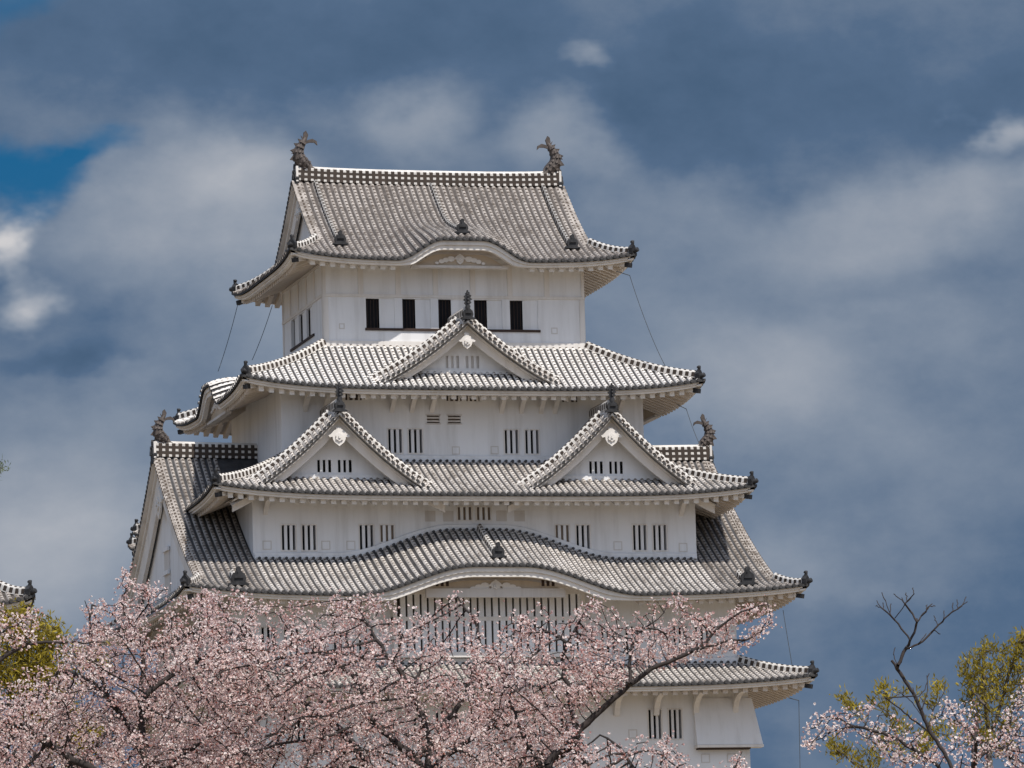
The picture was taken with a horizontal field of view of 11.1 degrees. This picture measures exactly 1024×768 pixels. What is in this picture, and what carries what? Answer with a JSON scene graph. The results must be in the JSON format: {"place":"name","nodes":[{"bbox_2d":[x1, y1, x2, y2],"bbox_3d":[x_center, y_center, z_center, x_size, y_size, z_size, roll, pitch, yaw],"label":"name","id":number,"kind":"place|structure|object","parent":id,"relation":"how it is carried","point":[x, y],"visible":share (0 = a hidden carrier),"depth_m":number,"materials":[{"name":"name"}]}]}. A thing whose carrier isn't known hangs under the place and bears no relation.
{"place":"outdoors","nodes":[
{"label":"outdoors","id":0,"kind":"place"},
{"bbox_2d":[0,461,10,476],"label":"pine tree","id":1,"kind":"object","parent":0,"point":[2,468],"visible":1,"depth_m":80.34,"materials":[{"name":"green plant"}]},
{"bbox_2d":[0,0,1023,767],"label":"sky","id":2,"kind":"structure","parent":0,"point":[821,202],"materials":[{"name":"blue"}]},
{"bbox_2d":[876,588,966,767],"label":"bare tree","id":3,"kind":"object","parent":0,"point":[920,708],"visible":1,"depth_m":53.93,"materials":[{"name":"brown plant"}]},
{"bbox_3d":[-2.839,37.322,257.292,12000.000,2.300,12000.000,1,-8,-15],"label":"ground","id":4,"kind":"structure","parent":0,"visible":0},
{"bbox_2d":[0,580,36,628],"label":"corner turret","id":5,"kind":"object","parent":4,"relation":"on","point":[26,594],"visible":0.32,"depth_m":225.19,"materials":[{"name":"paint"}]},
{"bbox_2d":[0,603,111,661],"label":"cherry tree","id":6,"kind":"object","parent":4,"relation":"on","point":[22,642],"visible":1,"depth_m":52.06,"materials":[{"name":"pink plant"}]},
{"bbox_2d":[0,595,119,766],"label":"willow tree","id":7,"kind":"object","parent":4,"relation":"on","point":[43,657],"visible":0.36,"depth_m":73.72,"materials":[{"name":"green plant"}]},
{"bbox_2d":[2,626,232,767],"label":"cherry tree","id":8,"kind":"object","parent":4,"relation":"on","point":[97,757],"visible":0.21,"depth_m":71.79,"materials":[{"name":"pink plant"}]},
{"bbox_2d":[0,562,271,767],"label":"cherry tree","id":9,"kind":"object","parent":4,"relation":"on","point":[142,710],"visible":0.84,"depth_m":60.54,"materials":[{"name":"pink plant"}]},
{"bbox_2d":[190,587,564,767],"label":"cherry tree","id":10,"kind":"object","parent":4,"relation":"on","point":[431,744],"visible":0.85,"depth_m":59.53,"materials":[{"name":"pink plant"}]},
{"bbox_2d":[88,131,818,767],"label":"castle keep","id":11,"kind":"structure","parent":4,"relation":"on","point":[440,399],"depth_m":255.33,"materials":[{"name":"paint"}]},
{"bbox_2d":[126,533,135,555],"bbox_3d":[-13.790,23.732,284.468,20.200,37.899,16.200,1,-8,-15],"label":"roof ornament","id":12,"kind":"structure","parent":11,"relation":"attached to","point":[131,542],"depth_m":288.62,"materials":[{"name":"paint"}]},
{"bbox_2d":[260,626,277,656],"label":"window","id":13,"kind":"structure","parent":11,"relation":"in","point":[265,631],"depth_m":249.26,"materials":[{"name":"paint"}]},
{"bbox_2d":[280,524,296,550],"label":"window","id":14,"kind":"structure","parent":11,"relation":"in","point":[286,532],"depth_m":251.71,"materials":[{"name":"paint"}]},
{"bbox_2d":[283,626,299,656],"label":"window","id":15,"kind":"structure","parent":11,"relation":"in","point":[288,636],"depth_m":249.51,"materials":[{"name":"paint"}]},
{"bbox_2d":[290,305,314,351],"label":"window","id":16,"kind":"structure","parent":11,"relation":"in","point":[304,324],"depth_m":261.29,"materials":[{"name":"paint"}]},
{"bbox_2d":[296,711,311,742],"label":"window","id":17,"kind":"structure","parent":11,"relation":"in","point":[300,737],"depth_m":248.78,"materials":[{"name":"paint"}]},
{"bbox_2d":[301,524,317,550],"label":"window","id":18,"kind":"structure","parent":11,"relation":"in","point":[307,532],"depth_m":251.96,"materials":[{"name":"paint"}]},
{"bbox_2d":[332,626,348,656],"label":"window","id":19,"kind":"structure","parent":11,"relation":"in","point":[334,644],"depth_m":250.12,"materials":[{"name":"paint"}]},
{"bbox_2d":[357,626,374,654],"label":"window","id":20,"kind":"structure","parent":11,"relation":"in","point":[367,630],"depth_m":250.42,"materials":[{"name":"paint"}]},
{"bbox_2d":[358,524,374,549],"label":"window","id":21,"kind":"structure","parent":11,"relation":"in","point":[364,532],"depth_m":252.70,"materials":[{"name":"paint"}]},
{"bbox_2d":[379,524,394,542],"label":"window","id":22,"kind":"structure","parent":11,"relation":"in","point":[385,530],"depth_m":253.00,"materials":[{"name":"paint"}]},
{"bbox_2d":[387,428,403,453],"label":"window","id":23,"kind":"structure","parent":11,"relation":"in","point":[393,436],"depth_m":255.74,"materials":[{"name":"paint"}]},
{"bbox_2d":[407,428,423,453],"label":"window","id":24,"kind":"structure","parent":11,"relation":"in","point":[413,436],"depth_m":255.99,"materials":[{"name":"paint"}]},
{"bbox_2d":[412,710,427,741],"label":"window","id":25,"kind":"structure","parent":11,"relation":"in","point":[415,724],"depth_m":250.18,"materials":[{"name":"paint"}]},
{"bbox_2d":[434,710,449,737],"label":"window","id":26,"kind":"structure","parent":11,"relation":"in","point":[437,715],"depth_m":250.52,"materials":[{"name":"paint"}]},
{"bbox_2d":[365,299,540,331],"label":"window","id":27,"kind":"structure","parent":11,"relation":"in","point":[381,314],"depth_m":258.69,"materials":[{"name":"paint"}]},
{"bbox_2d":[456,506,472,520],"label":"window","id":28,"kind":"structure","parent":11,"relation":"in","point":[464,513],"depth_m":254.12,"materials":[{"name":"paint"}]},
{"bbox_2d":[475,506,491,520],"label":"window","id":29,"kind":"structure","parent":11,"relation":"in","point":[483,513],"depth_m":254.37,"materials":[{"name":"paint"}]},
{"bbox_2d":[503,429,519,454],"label":"window","id":30,"kind":"structure","parent":11,"relation":"in","point":[509,437],"depth_m":257.24,"materials":[{"name":"paint"}]},
{"bbox_2d":[524,429,540,454],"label":"window","id":31,"kind":"structure","parent":11,"relation":"in","point":[530,437],"depth_m":257.49,"materials":[{"name":"paint"}]},
{"bbox_2d":[532,711,547,740],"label":"window","id":32,"kind":"structure","parent":11,"relation":"in","point":[533,716],"depth_m":251.71,"materials":[{"name":"paint"}]},
{"bbox_2d":[554,711,569,740],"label":"window","id":33,"kind":"structure","parent":11,"relation":"in","point":[561,711],"depth_m":252.08,"materials":[{"name":"paint"}]},
{"bbox_2d":[554,524,570,542],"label":"window","id":34,"kind":"structure","parent":11,"relation":"in","point":[560,530],"depth_m":255.24,"materials":[{"name":"paint"}]},
{"bbox_2d":[575,524,590,548],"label":"window","id":35,"kind":"structure","parent":11,"relation":"in","point":[581,533],"depth_m":255.49,"materials":[{"name":"paint"}]},
{"bbox_2d":[599,625,616,655],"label":"window","id":36,"kind":"structure","parent":11,"relation":"in","point":[604,635],"depth_m":253.44,"materials":[{"name":"paint"}]},
{"bbox_2d":[624,625,640,655],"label":"window","id":37,"kind":"structure","parent":11,"relation":"in","point":[625,632],"depth_m":253.81,"materials":[{"name":"paint"}]},
{"bbox_2d":[631,524,647,550],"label":"window","id":38,"kind":"structure","parent":11,"relation":"in","point":[637,531],"depth_m":256.17,"materials":[{"name":"paint"}]},
{"bbox_2d":[647,708,662,739],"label":"window","id":39,"kind":"structure","parent":11,"relation":"in","point":[652,721],"depth_m":253.19,"materials":[{"name":"paint"}]},
{"bbox_2d":[652,524,667,550],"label":"window","id":40,"kind":"structure","parent":11,"relation":"in","point":[658,544],"depth_m":256.49,"materials":[{"name":"paint"}]},
{"bbox_2d":[667,708,683,739],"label":"window","id":41,"kind":"structure","parent":11,"relation":"in","point":[673,714],"depth_m":253.50,"materials":[{"name":"paint"}]},
{"bbox_2d":[672,625,688,650],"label":"window","id":42,"kind":"structure","parent":11,"relation":"in","point":[678,632],"depth_m":254.43,"materials":[{"name":"paint"}]},
{"bbox_2d":[693,625,709,654],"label":"window","id":43,"kind":"structure","parent":11,"relation":"in","point":[704,635],"depth_m":254.74,"materials":[{"name":"paint"}]},
{"bbox_2d":[460,590,781,767],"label":"cherry tree","id":44,"kind":"object","parent":4,"relation":"on","point":[571,700],"visible":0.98,"depth_m":56.93,"materials":[{"name":"pink plant"}]},
{"bbox_2d":[558,726,749,767],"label":"cherry tree","id":45,"kind":"object","parent":4,"relation":"on","point":[622,752],"visible":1,"depth_m":54.00,"materials":[{"name":"pink plant"}]},
{"bbox_2d":[822,673,967,767],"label":"slender shrub","id":46,"kind":"object","parent":4,"relation":"on","point":[838,750],"visible":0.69,"depth_m":61.90,"materials":[{"name":"green plant"}]},
{"bbox_2d":[801,678,1023,767],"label":"cherry tree","id":47,"kind":"object","parent":4,"relation":"on","point":[976,757],"visible":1,"depth_m":54.81,"materials":[{"name":"pink plant"}]},
{"bbox_2d":[955,626,1023,767],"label":"young tree","id":48,"kind":"object","parent":4,"relation":"on","point":[980,690],"visible":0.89,"depth_m":65.77,"materials":[{"name":"green plant"}]}
]}

